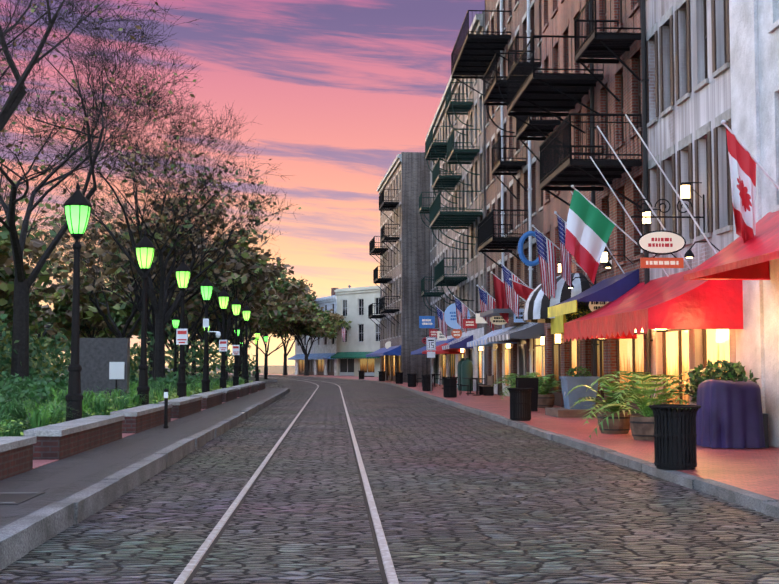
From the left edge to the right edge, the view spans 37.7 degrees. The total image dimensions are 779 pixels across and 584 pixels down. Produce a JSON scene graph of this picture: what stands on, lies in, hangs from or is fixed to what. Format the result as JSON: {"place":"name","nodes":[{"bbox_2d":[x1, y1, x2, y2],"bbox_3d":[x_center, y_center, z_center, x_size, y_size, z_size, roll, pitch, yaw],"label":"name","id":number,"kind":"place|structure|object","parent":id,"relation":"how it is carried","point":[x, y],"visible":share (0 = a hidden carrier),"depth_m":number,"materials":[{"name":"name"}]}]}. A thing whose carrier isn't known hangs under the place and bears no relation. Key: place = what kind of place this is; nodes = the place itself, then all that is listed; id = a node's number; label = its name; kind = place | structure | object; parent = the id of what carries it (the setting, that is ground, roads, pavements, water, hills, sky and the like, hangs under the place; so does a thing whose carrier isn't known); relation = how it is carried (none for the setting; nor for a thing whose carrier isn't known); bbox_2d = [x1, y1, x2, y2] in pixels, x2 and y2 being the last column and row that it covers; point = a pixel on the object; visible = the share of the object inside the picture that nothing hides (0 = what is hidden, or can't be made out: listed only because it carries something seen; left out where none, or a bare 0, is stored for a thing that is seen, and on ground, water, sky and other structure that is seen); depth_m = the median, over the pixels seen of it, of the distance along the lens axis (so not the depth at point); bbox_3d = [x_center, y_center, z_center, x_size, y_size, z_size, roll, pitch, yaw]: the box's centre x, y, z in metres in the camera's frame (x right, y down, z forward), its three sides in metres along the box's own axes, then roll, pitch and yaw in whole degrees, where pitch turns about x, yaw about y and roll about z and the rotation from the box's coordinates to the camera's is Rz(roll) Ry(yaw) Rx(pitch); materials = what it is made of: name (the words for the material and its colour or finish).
{"place":"outdoors","nodes":[
{"label":"outdoors","id":0,"kind":"place"},
{"bbox_2d":[4,373,272,425],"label":"bed soil","id":1,"kind":"structure","parent":0,"point":[251,378],"depth_m":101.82,"materials":[{"name":"brown soil"}]},
{"bbox_2d":[0,289,56,335],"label":"tree","id":2,"kind":"object","parent":1,"relation":"on","point":[35,310],"visible":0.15,"depth_m":86.65,"materials":[{"name":"green plant"}]},
{"bbox_2d":[0,265,57,325],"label":"tree","id":3,"kind":"object","parent":1,"relation":"on","point":[7,309],"visible":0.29,"depth_m":76.81,"materials":[{"name":"green plant"}]},
{"bbox_2d":[0,214,67,306],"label":"tree","id":4,"kind":"object","parent":1,"relation":"on","point":[7,287],"visible":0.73,"depth_m":50.88,"materials":[{"name":"green plant"}]},
{"bbox_2d":[0,84,81,236],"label":"tree","id":5,"kind":"object","parent":1,"relation":"on","point":[26,199],"visible":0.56,"depth_m":67.61,"materials":[{"name":"brown plant"}]},
{"bbox_2d":[12,303,70,356],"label":"tree","id":6,"kind":"object","parent":1,"relation":"on","point":[48,335],"visible":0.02,"depth_m":116.92,"materials":[{"name":"green plant"}]},
{"bbox_2d":[40,278,70,307],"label":"tree","id":7,"kind":"object","parent":1,"relation":"on","point":[49,299],"visible":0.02,"depth_m":152.82,"materials":[{"name":"green plant"}]},
{"bbox_2d":[0,204,129,375],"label":"tree","id":8,"kind":"object","parent":1,"relation":"on","point":[35,260],"visible":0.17,"depth_m":101.97,"materials":[{"name":"green plant"}]},
{"bbox_2d":[63,182,91,420],"bbox_3d":[-5.330,0.240,19.394,0.490,4.320,0.490,0,-4,-3],"label":"lamp post","id":9,"kind":"object","parent":1,"relation":"on","point":[77,205],"visible":0.94,"depth_m":19.32,"materials":[{"name":"black metal"}]},
{"bbox_2d":[0,0,183,132],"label":"tree","id":10,"kind":"object","parent":1,"relation":"on","point":[14,99],"visible":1,"depth_m":29.42,"materials":[{"name":"brown plant"}]},
{"bbox_2d":[59,305,127,339],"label":"tree","id":11,"kind":"object","parent":1,"relation":"on","point":[101,334],"visible":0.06,"depth_m":125.95,"materials":[{"name":"green plant"}]},
{"bbox_2d":[0,0,206,378],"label":"tree","id":12,"kind":"object","parent":1,"relation":"on","point":[22,286],"visible":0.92,"depth_m":46.58,"materials":[{"name":"brown plant"}]},
{"bbox_2d":[79,338,129,404],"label":"monument slab","id":13,"kind":"structure","parent":1,"relation":"on","point":[104,363],"depth_m":33.17,"materials":[{"name":"stone"}]},
{"bbox_2d":[45,272,172,337],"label":"tree","id":14,"kind":"object","parent":1,"relation":"on","point":[91,318],"visible":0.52,"depth_m":88.82,"materials":[{"name":"green plant"}]},
{"bbox_2d":[0,370,252,436],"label":"bed planting","id":15,"kind":"object","parent":1,"relation":"on","point":[22,396],"visible":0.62,"depth_m":28.84,"materials":[{"name":"green plant"}]},
{"bbox_2d":[0,313,260,381],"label":"understorey shrubs","id":16,"kind":"object","parent":1,"relation":"on","point":[42,364],"visible":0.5,"depth_m":69.68,"materials":[{"name":"green plant"}]},
{"bbox_2d":[23,197,237,337],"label":"park tree","id":17,"kind":"object","parent":1,"relation":"on","point":[124,277],"visible":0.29,"depth_m":76.56,"materials":[{"name":"green plant"}]},
{"bbox_2d":[103,252,173,359],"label":"tree","id":18,"kind":"object","parent":1,"relation":"on","point":[110,286],"visible":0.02,"depth_m":123.94,"materials":[{"name":"green plant"}]},
{"bbox_2d":[135,229,155,405],"bbox_3d":[-5.670,0.687,26.372,0.490,4.320,0.490,0,-4,-3],"label":"lamp post","id":19,"kind":"object","parent":1,"relation":"on","point":[145,247],"visible":1,"depth_m":26.30,"materials":[{"name":"black metal"}]},
{"bbox_2d":[29,179,269,378],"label":"tree","id":20,"kind":"object","parent":1,"relation":"on","point":[178,306],"visible":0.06,"depth_m":82.42,"materials":[{"name":"green plant"}]},
{"bbox_2d":[1,33,302,379],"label":"tree","id":21,"kind":"object","parent":1,"relation":"on","point":[161,319],"visible":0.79,"depth_m":63.05,"materials":[{"name":"brown plant"}]},
{"bbox_2d":[38,151,288,377],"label":"park tree","id":22,"kind":"object","parent":1,"relation":"on","point":[90,277],"visible":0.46,"depth_m":68.75,"materials":[{"name":"green plant"}]},
{"bbox_2d":[98,267,230,377],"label":"park tree","id":23,"kind":"object","parent":1,"relation":"on","point":[195,332],"depth_m":104.52,"materials":[{"name":"brown plant"}]},
{"bbox_2d":[172,314,179,375],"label":"lamp post","id":24,"kind":"object","parent":1,"relation":"on","point":[175,321],"visible":0.83,"depth_m":65.36,"materials":[{"name":"black metal"}]},
{"bbox_2d":[108,233,251,371],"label":"park tree","id":25,"kind":"object","parent":1,"relation":"on","point":[169,321],"visible":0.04,"depth_m":91.01,"materials":[{"name":"green plant"}]},
{"bbox_2d":[175,257,191,397],"bbox_3d":[-5.996,1.114,33.050,0.490,4.320,0.490,0,-4,-3],"label":"lamp post","id":26,"kind":"object","parent":1,"relation":"on","point":[183,271],"visible":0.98,"depth_m":32.96,"materials":[{"name":"black metal"}]},
{"bbox_2d":[156,296,244,376],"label":"park tree","id":27,"kind":"object","parent":1,"relation":"on","point":[193,331],"visible":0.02,"depth_m":121.86,"materials":[{"name":"brown plant"}]},
{"bbox_2d":[200,275,220,392],"bbox_3d":[-6.191,1.504,39.150,0.750,4.320,0.483,-3,-5,37],"label":"lamp post","id":28,"kind":"object","parent":1,"relation":"on","point":[206,286],"visible":0.96,"depth_m":39.14,"materials":[{"name":"black metal"}]},
{"bbox_2d":[188,321,254,374],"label":"park tree","id":29,"kind":"object","parent":1,"relation":"on","point":[198,339],"visible":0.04,"depth_m":142.14,"materials":[{"name":"green plant"}]},
{"bbox_2d":[218,287,229,387],"bbox_3d":[-6.594,1.898,45.311,0.490,4.320,0.490,0,-4,-3],"label":"lamp post","id":30,"kind":"object","parent":1,"relation":"on","point":[223,297],"visible":0.98,"depth_m":45.22,"materials":[{"name":"black metal"}]},
{"bbox_2d":[170,256,281,345],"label":"park tree","id":31,"kind":"object","parent":1,"relation":"on","point":[273,313],"visible":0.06,"depth_m":128.18,"materials":[{"name":"green plant"}]},
{"bbox_2d":[173,263,280,379],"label":"park tree","id":32,"kind":"object","parent":1,"relation":"on","point":[210,309],"visible":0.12,"depth_m":97.47,"materials":[{"name":"green plant"}]},
{"bbox_2d":[169,213,288,380],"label":"park tree","id":33,"kind":"object","parent":1,"relation":"on","point":[256,274],"visible":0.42,"depth_m":85.84,"materials":[{"name":"green plant"}]},
{"bbox_2d":[231,295,241,385],"bbox_3d":[-6.881,2.274,51.192,0.490,4.320,0.490,0,-4,-3],"label":"lamp post","id":34,"kind":"object","parent":1,"relation":"on","point":[236,304],"visible":0.96,"depth_m":51.10,"materials":[{"name":"black metal"}]},
{"bbox_2d":[199,279,280,377],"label":"park tree","id":35,"kind":"object","parent":1,"relation":"on","point":[255,321],"visible":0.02,"depth_m":114.82,"materials":[{"name":"green plant"}]},
{"bbox_2d":[172,242,315,364],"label":"tree","id":36,"kind":"object","parent":1,"relation":"on","point":[283,287],"visible":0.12,"depth_m":111.45,"materials":[{"name":"green plant"}]},
{"bbox_2d":[242,303,250,383],"bbox_3d":[-7.173,2.657,57.172,0.490,4.320,0.490,0,-4,-3],"label":"lamp post","id":37,"kind":"object","parent":1,"relation":"on","point":[246,311],"visible":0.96,"depth_m":57.11,"materials":[{"name":"black metal"}]},
{"bbox_2d":[255,328,259,380],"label":"lamp post","id":38,"kind":"object","parent":1,"relation":"on","point":[257,334],"visible":1,"depth_m":92.37,"materials":[{"name":"black metal"}]},
{"bbox_2d":[263,333,268,378],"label":"lamp post","id":39,"kind":"object","parent":1,"relation":"on","point":[265,336],"visible":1,"depth_m":103.36,"materials":[{"name":"black metal"}]},
{"bbox_2d":[0,388,286,528],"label":"sidewalk","id":40,"kind":"structure","parent":0,"point":[59,480],"depth_m":15.02,"materials":[{"name":"concrete"}]},
{"bbox_2d":[0,492,44,504],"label":"utility hatch","id":41,"kind":"object","parent":40,"relation":"on","point":[11,498],"visible":1,"depth_m":10.85,"materials":[{"name":"grey metal"}]},
{"bbox_2d":[0,381,265,479],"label":"planter walls","id":42,"kind":"structure","parent":40,"relation":"on","point":[31,449],"depth_m":17.49,"materials":[{"name":"brick"}]},
{"bbox_2d":[163,388,168,427],"bbox_3d":[-4.486,2.335,22.912,0.100,0.800,0.098,0,-4,-3],"label":"bollard","id":43,"kind":"object","parent":40,"relation":"on","point":[166,390],"visible":1,"depth_m":22.88,"materials":[{"name":"black metal"}]},
{"bbox_2d":[0,0,484,365],"label":"sky","id":44,"kind":"structure","parent":0,"point":[336,90],"materials":[{"name":"pink"}]},
{"bbox_2d":[55,366,703,478],"bbox_3d":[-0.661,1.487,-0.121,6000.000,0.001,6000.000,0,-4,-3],"label":"ground","id":45,"kind":"structure","parent":0,"point":[278,369],"depth_m":309.75,"materials":[{"name":"soil"}]},
{"bbox_2d":[0,374,289,570],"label":"kerb","id":46,"kind":"structure","parent":45,"relation":"on","point":[22,537],"depth_m":11.51,"materials":[{"name":"concrete"}]},
{"bbox_2d":[295,295,336,375],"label":"white building","id":47,"kind":"structure","parent":45,"relation":"on","point":[324,344],"depth_m":151.14,"materials":[{"name":"paint"}]},
{"bbox_2d":[288,353,334,359],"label":"shop awnings","id":48,"kind":"object","parent":47,"relation":"attached to","point":[322,356],"visible":0.94,"depth_m":151.15,"materials":[{"name":"blue fabric"}]},
{"bbox_2d":[335,285,379,376],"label":"cream building","id":49,"kind":"structure","parent":45,"relation":"on","point":[353,303],"depth_m":142.60,"materials":[{"name":"paint"}]},
{"bbox_2d":[330,352,379,358],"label":"shop awnings","id":50,"kind":"object","parent":49,"relation":"attached to","point":[347,355],"visible":0.52,"depth_m":142.23,"materials":[{"name":"green fabric"}]},
{"bbox_2d":[425,11,486,390],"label":"stone building","id":51,"kind":"structure","parent":45,"relation":"on","point":[475,272],"depth_m":63.51,"materials":[{"name":"grey stone"}]},
{"bbox_2d":[435,305,446,337],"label":"us flag","id":52,"kind":"object","parent":51,"relation":"attached to","point":[442,324],"visible":0.94,"depth_m":66.74,"materials":[{"name":"multicoloured fabric"}]},
{"bbox_2d":[419,82,482,312],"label":"balconies","id":53,"kind":"structure","parent":51,"relation":"attached to","point":[446,219],"depth_m":62.16,"materials":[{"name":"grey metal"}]},
{"bbox_2d":[453,295,475,332],"bbox_3d":[3.857,1.104,56.872,1.471,1.920,0.296,1,-4,-13],"label":"us flag","id":54,"kind":"object","parent":51,"relation":"attached to","point":[461,310],"visible":0.9,"depth_m":56.78,"materials":[{"name":"multicoloured fabric"}]},
{"bbox_2d":[485,0,544,395],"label":"dark brick building","id":55,"kind":"structure","parent":45,"relation":"on","point":[524,357],"depth_m":47.10,"materials":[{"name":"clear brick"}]},
{"bbox_2d":[476,284,495,328],"bbox_3d":[4.338,0.616,47.538,1.540,1.837,0.266,1,-4,-16],"label":"us flag","id":56,"kind":"object","parent":55,"relation":"attached to","point":[486,301],"visible":0.79,"depth_m":47.42,"materials":[{"name":"multicoloured fabric"}]},
{"bbox_2d":[491,271,525,322],"bbox_3d":[4.595,0.224,43.897,1.471,2.020,0.237,1,-4,-13],"label":"red flag","id":57,"kind":"object","parent":55,"relation":"attached to","point":[500,296],"visible":0.75,"depth_m":43.82,"materials":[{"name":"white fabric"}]},
{"bbox_2d":[499,262,528,317],"bbox_3d":[4.689,-0.064,40.921,1.570,2.024,0.255,1,-4,-12],"label":"us flag","id":58,"kind":"object","parent":55,"relation":"attached to","point":[512,298],"visible":0.79,"depth_m":40.84,"materials":[{"name":"multicoloured fabric"}]},
{"bbox_2d":[541,0,645,415],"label":"building","id":59,"kind":"structure","parent":45,"relation":"on","point":[621,82],"depth_m":30.92,"materials":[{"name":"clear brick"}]},
{"bbox_2d":[509,278,533,299],"bbox_3d":[4.744,-0.007,37.311,1.700,0.898,0.276,0,-4,-3],"label":"red flag","id":60,"kind":"object","parent":59,"relation":"attached to","point":[523,291],"visible":0.6,"depth_m":37.27,"materials":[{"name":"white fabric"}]},
{"bbox_2d":[460,334,605,352],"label":"wall lanterns","id":61,"kind":"object","parent":59,"relation":"attached to","point":[558,338],"depth_m":39.50,"materials":[{"name":"white glass"}]},
{"bbox_2d":[451,0,641,267],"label":"balconies","id":62,"kind":"structure","parent":59,"relation":"attached to","point":[527,92],"depth_m":32.41,"materials":[{"name":"black metal"}]},
{"bbox_2d":[532,225,586,298],"bbox_3d":[4.861,-0.719,32.632,1.735,2.375,0.293,1,-4,-13],"label":"us flag","id":63,"kind":"object","parent":59,"relation":"attached to","point":[546,252],"visible":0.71,"depth_m":32.50,"materials":[{"name":"multicoloured fabric"}]},
{"bbox_2d":[554,211,611,286],"bbox_3d":[5.068,-1.087,29.711,1.609,2.013,0.255,0,-4,-5],"label":"us flag","id":64,"kind":"object","parent":59,"relation":"attached to","point":[565,254],"visible":0.83,"depth_m":29.64,"materials":[{"name":"multicoloured fabric"}]},
{"bbox_2d":[411,211,778,354],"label":"awnings","id":65,"kind":"object","parent":59,"relation":"attached to","point":[707,294],"visible":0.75,"depth_m":21.56,"materials":[{"name":"red fabric"}]},
{"bbox_2d":[422,302,608,343],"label":"hanging signs","id":66,"kind":"object","parent":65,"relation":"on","point":[472,323],"visible":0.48,"depth_m":51.78,"materials":[{"name":"painted wood"},{"name":"painted metal"}]},
{"bbox_2d":[565,185,642,283],"bbox_3d":[4.947,-1.325,26.567,2.188,2.341,0.601,2,-4,-29],"label":"italian flag","id":67,"kind":"object","parent":59,"relation":"attached to","point":[589,227],"visible":0.94,"depth_m":26.37,"materials":[{"name":"multicoloured fabric"}]},
{"bbox_2d":[640,0,735,404],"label":"whitewashed building","id":68,"kind":"structure","parent":45,"relation":"on","point":[685,80],"depth_m":23.61,"materials":[{"name":"paint"}]},
{"bbox_2d":[519,182,719,308],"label":"wall lanterns","id":69,"kind":"object","parent":68,"relation":"attached to","point":[685,190],"visible":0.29,"depth_m":25.19,"materials":[{"name":"white glass"}]},
{"bbox_2d":[570,114,716,276],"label":"flagpoles","id":70,"kind":"object","parent":68,"relation":"on","point":[696,223],"visible":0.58,"depth_m":22.92,"materials":[{"name":"white metal"}]},
{"bbox_2d":[729,0,765,413],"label":"white pilaster","id":71,"kind":"object","parent":45,"relation":"on","point":[744,77],"depth_m":19.78,"materials":[{"name":"paint"}]},
{"bbox_2d":[0,374,778,583],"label":"street cobbles","id":72,"kind":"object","parent":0,"point":[460,496],"visible":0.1,"depth_m":11.11,"materials":[{"name":"grey stone"}]},
{"bbox_2d":[173,377,398,583],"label":"tram rails","id":73,"kind":"object","parent":72,"relation":"on","point":[383,555],"visible":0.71,"depth_m":10.73,"materials":[{"name":"metal"}]},
{"bbox_2d":[196,373,778,518],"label":"kerb","id":74,"kind":"structure","parent":72,"relation":"on","point":[766,505],"depth_m":15.70,"materials":[{"name":"concrete"}]},
{"bbox_2d":[377,152,430,382],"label":"brown building","id":75,"kind":"structure","parent":0,"point":[407,174],"depth_m":88.91,"materials":[{"name":"concrete"}]},
{"bbox_2d":[366,345,400,356],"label":"shop awnings","id":76,"kind":"object","parent":75,"relation":"attached to","point":[392,350],"visible":1,"depth_m":90.51,"materials":[{"name":"blue fabric"}]},
{"bbox_2d":[368,189,399,329],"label":"balconies","id":77,"kind":"structure","parent":75,"relation":"attached to","point":[385,206],"depth_m":94.55,"materials":[{"name":"black metal"}]},
{"bbox_2d":[170,372,778,499],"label":"sidewalk","id":78,"kind":"structure","parent":0,"point":[755,470],"depth_m":18.24,"materials":[{"name":"red brick"}]},
{"bbox_2d":[228,325,289,363],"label":"tree","id":79,"kind":"object","parent":78,"relation":"on","point":[278,336],"depth_m":173.73,"materials":[{"name":"green plant"}]},
{"bbox_2d":[248,324,296,374],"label":"tree","id":80,"kind":"object","parent":78,"relation":"on","point":[269,330],"visible":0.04,"depth_m":160.14,"materials":[{"name":"brown plant"}]},
{"bbox_2d":[258,282,316,374],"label":"tree","id":81,"kind":"object","parent":78,"relation":"on","point":[312,299],"visible":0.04,"depth_m":151.20,"materials":[{"name":"brown plant"}]},
{"bbox_2d":[259,277,351,375],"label":"tree","id":82,"kind":"object","parent":78,"relation":"on","point":[312,320],"visible":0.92,"depth_m":142.10,"materials":[{"name":"green plant"}]},
{"bbox_2d":[395,372,403,383],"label":"trash can","id":83,"kind":"object","parent":78,"relation":"on","point":[399,377],"visible":1,"depth_m":81.69,"materials":[{"name":"black metal"}]},
{"bbox_2d":[407,374,416,386],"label":"trash can","id":84,"kind":"object","parent":78,"relation":"on","point":[411,380],"visible":1,"depth_m":69.73,"materials":[{"name":"black metal"}]},
{"bbox_2d":[421,375,433,390],"bbox_3d":[1.964,4.711,58.992,0.670,0.820,0.670,0,-4,-3],"label":"trash can","id":85,"kind":"object","parent":78,"relation":"on","point":[426,382],"visible":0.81,"depth_m":58.76,"materials":[{"name":"black metal"}]},
{"bbox_2d":[426,337,435,392],"bbox_3d":[2.008,3.517,55.054,0.460,2.700,0.062,0,-4,-3],"label":"speed limit sign","id":86,"kind":"object","parent":78,"relation":"on","point":[431,343],"visible":1,"depth_m":55.08,"materials":[{"name":"grey metal"}]},
{"bbox_2d":[422,343,464,388],"bbox_3d":[3.194,4.178,64.603,2.501,2.600,2.501,2,-4,-25],"label":"patio umbrella","id":87,"kind":"object","parent":78,"relation":"on","point":[438,350],"visible":0.48,"depth_m":63.66,"materials":[{"name":"red fabric"}]},
{"bbox_2d":[398,371,493,395],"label":"cafe tables","id":88,"kind":"object","parent":78,"relation":"on","point":[468,393],"visible":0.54,"depth_m":52.84,"materials":[{"name":"black metal"}]},
{"bbox_2d":[442,377,457,397],"bbox_3d":[2.523,3.962,47.530,0.691,0.853,0.691,0,-4,-3],"label":"trash can","id":89,"kind":"object","parent":78,"relation":"on","point":[449,387],"visible":1,"depth_m":47.30,"materials":[{"name":"black metal"}]},
{"bbox_2d":[457,358,472,390],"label":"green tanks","id":90,"kind":"object","parent":78,"relation":"on","point":[464,368],"visible":0.98,"depth_m":58.82,"materials":[{"name":"teal metal"}]},
{"bbox_2d":[479,376,493,395],"bbox_3d":[4.310,4.179,50.913,0.440,0.850,1.600,0,-4,-3],"label":"bench","id":91,"kind":"object","parent":78,"relation":"on","point":[485,390],"visible":0.94,"depth_m":50.16,"materials":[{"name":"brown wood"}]},
{"bbox_2d":[493,373,540,398],"bbox_3d":[4.712,3.385,40.281,2.159,1.078,2.198,0,-4,-3],"label":"plant","id":92,"kind":"object","parent":78,"relation":"on","point":[508,376],"visible":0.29,"depth_m":40.34,"materials":[{"name":"green plant"}]},
{"bbox_2d":[507,388,533,420],"bbox_3d":[3.186,2.731,27.777,0.649,0.787,0.649,0,-4,-3],"label":"trash can","id":93,"kind":"object","parent":78,"relation":"on","point":[520,404],"visible":1,"depth_m":27.57,"materials":[{"name":"black metal"}]},
{"bbox_2d":[516,378,538,410],"bbox_3d":[4.017,2.994,33.318,0.600,0.976,0.467,0,-4,-3],"label":"sandwich board","id":94,"kind":"object","parent":78,"relation":"on","point":[526,382],"visible":0.56,"depth_m":33.17,"materials":[{"name":"black metal"}]},
{"bbox_2d":[500,372,558,393],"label":"potted plants","id":95,"kind":"object","parent":78,"relation":"on","point":[528,376],"visible":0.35,"depth_m":37.71,"materials":[{"name":"green plant"}]},
{"bbox_2d":[385,194,704,368],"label":"hanging signs","id":96,"kind":"object","parent":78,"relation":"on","point":[661,242],"visible":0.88,"depth_m":22.29,"materials":[{"name":"white metal"}]},
{"bbox_2d":[529,377,561,407],"bbox_3d":[4.835,3.166,35.933,1.712,0.961,1.602,-4,-5,45],"label":"potted plant","id":97,"kind":"object","parent":78,"relation":"on","point":[545,400],"visible":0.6,"depth_m":35.77,"materials":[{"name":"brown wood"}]},
{"bbox_2d":[545,302,604,417],"bbox_3d":[4.997,1.756,30.235,1.470,3.047,1.800,0,-4,-3],"label":"potted plant","id":98,"kind":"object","parent":78,"relation":"on","point":[570,381],"depth_m":29.81,"materials":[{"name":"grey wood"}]},
{"bbox_2d":[565,379,648,433],"bbox_3d":[4.398,2.238,22.541,1.814,1.103,1.992,0,-4,-3],"label":"potted fern","id":99,"kind":"object","parent":78,"relation":"on","point":[620,424],"visible":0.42,"depth_m":22.26,"materials":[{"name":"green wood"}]},
{"bbox_2d":[586,369,703,440],"bbox_3d":[4.595,2.026,20.549,2.379,1.271,2.263,1,-4,-14],"label":"potted fern","id":100,"kind":"object","parent":78,"relation":"on","point":[642,426],"visible":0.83,"depth_m":20.42,"materials":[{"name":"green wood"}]},
{"bbox_2d":[648,404,700,469],"bbox_3d":[3.733,1.892,14.915,0.670,0.820,0.670,0,-4,-3],"label":"trash can","id":101,"kind":"object","parent":78,"relation":"on","point":[675,434],"visible":1,"depth_m":14.70,"materials":[{"name":"black metal"}]},
{"bbox_2d":[684,359,768,447],"bbox_3d":[5.730,1.879,19.718,1.042,1.459,2.273,0,-4,-3],"label":"trough shrub","id":102,"kind":"object","parent":78,"relation":"on","point":[725,371],"visible":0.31,"depth_m":19.46,"materials":[{"name":"green plant"}]},
{"bbox_2d":[696,379,764,447],"bbox_3d":[5.614,2.000,18.906,0.975,1.107,1.129,0,-4,-3],"label":"covered table","id":103,"kind":"object","parent":78,"relation":"on","point":[729,414],"visible":0.98,"depth_m":18.44,"materials":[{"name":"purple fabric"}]},
{"bbox_2d":[721,120,778,242],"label":"canadian flag","id":104,"kind":"object","parent":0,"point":[743,161],"visible":0.96,"depth_m":17.92,"materials":[{"name":"white"}]},
{"bbox_2d":[757,0,778,447],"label":"white building","id":105,"kind":"structure","parent":0,"point":[768,36],"depth_m":18.95,"materials":[{"name":"paint"}]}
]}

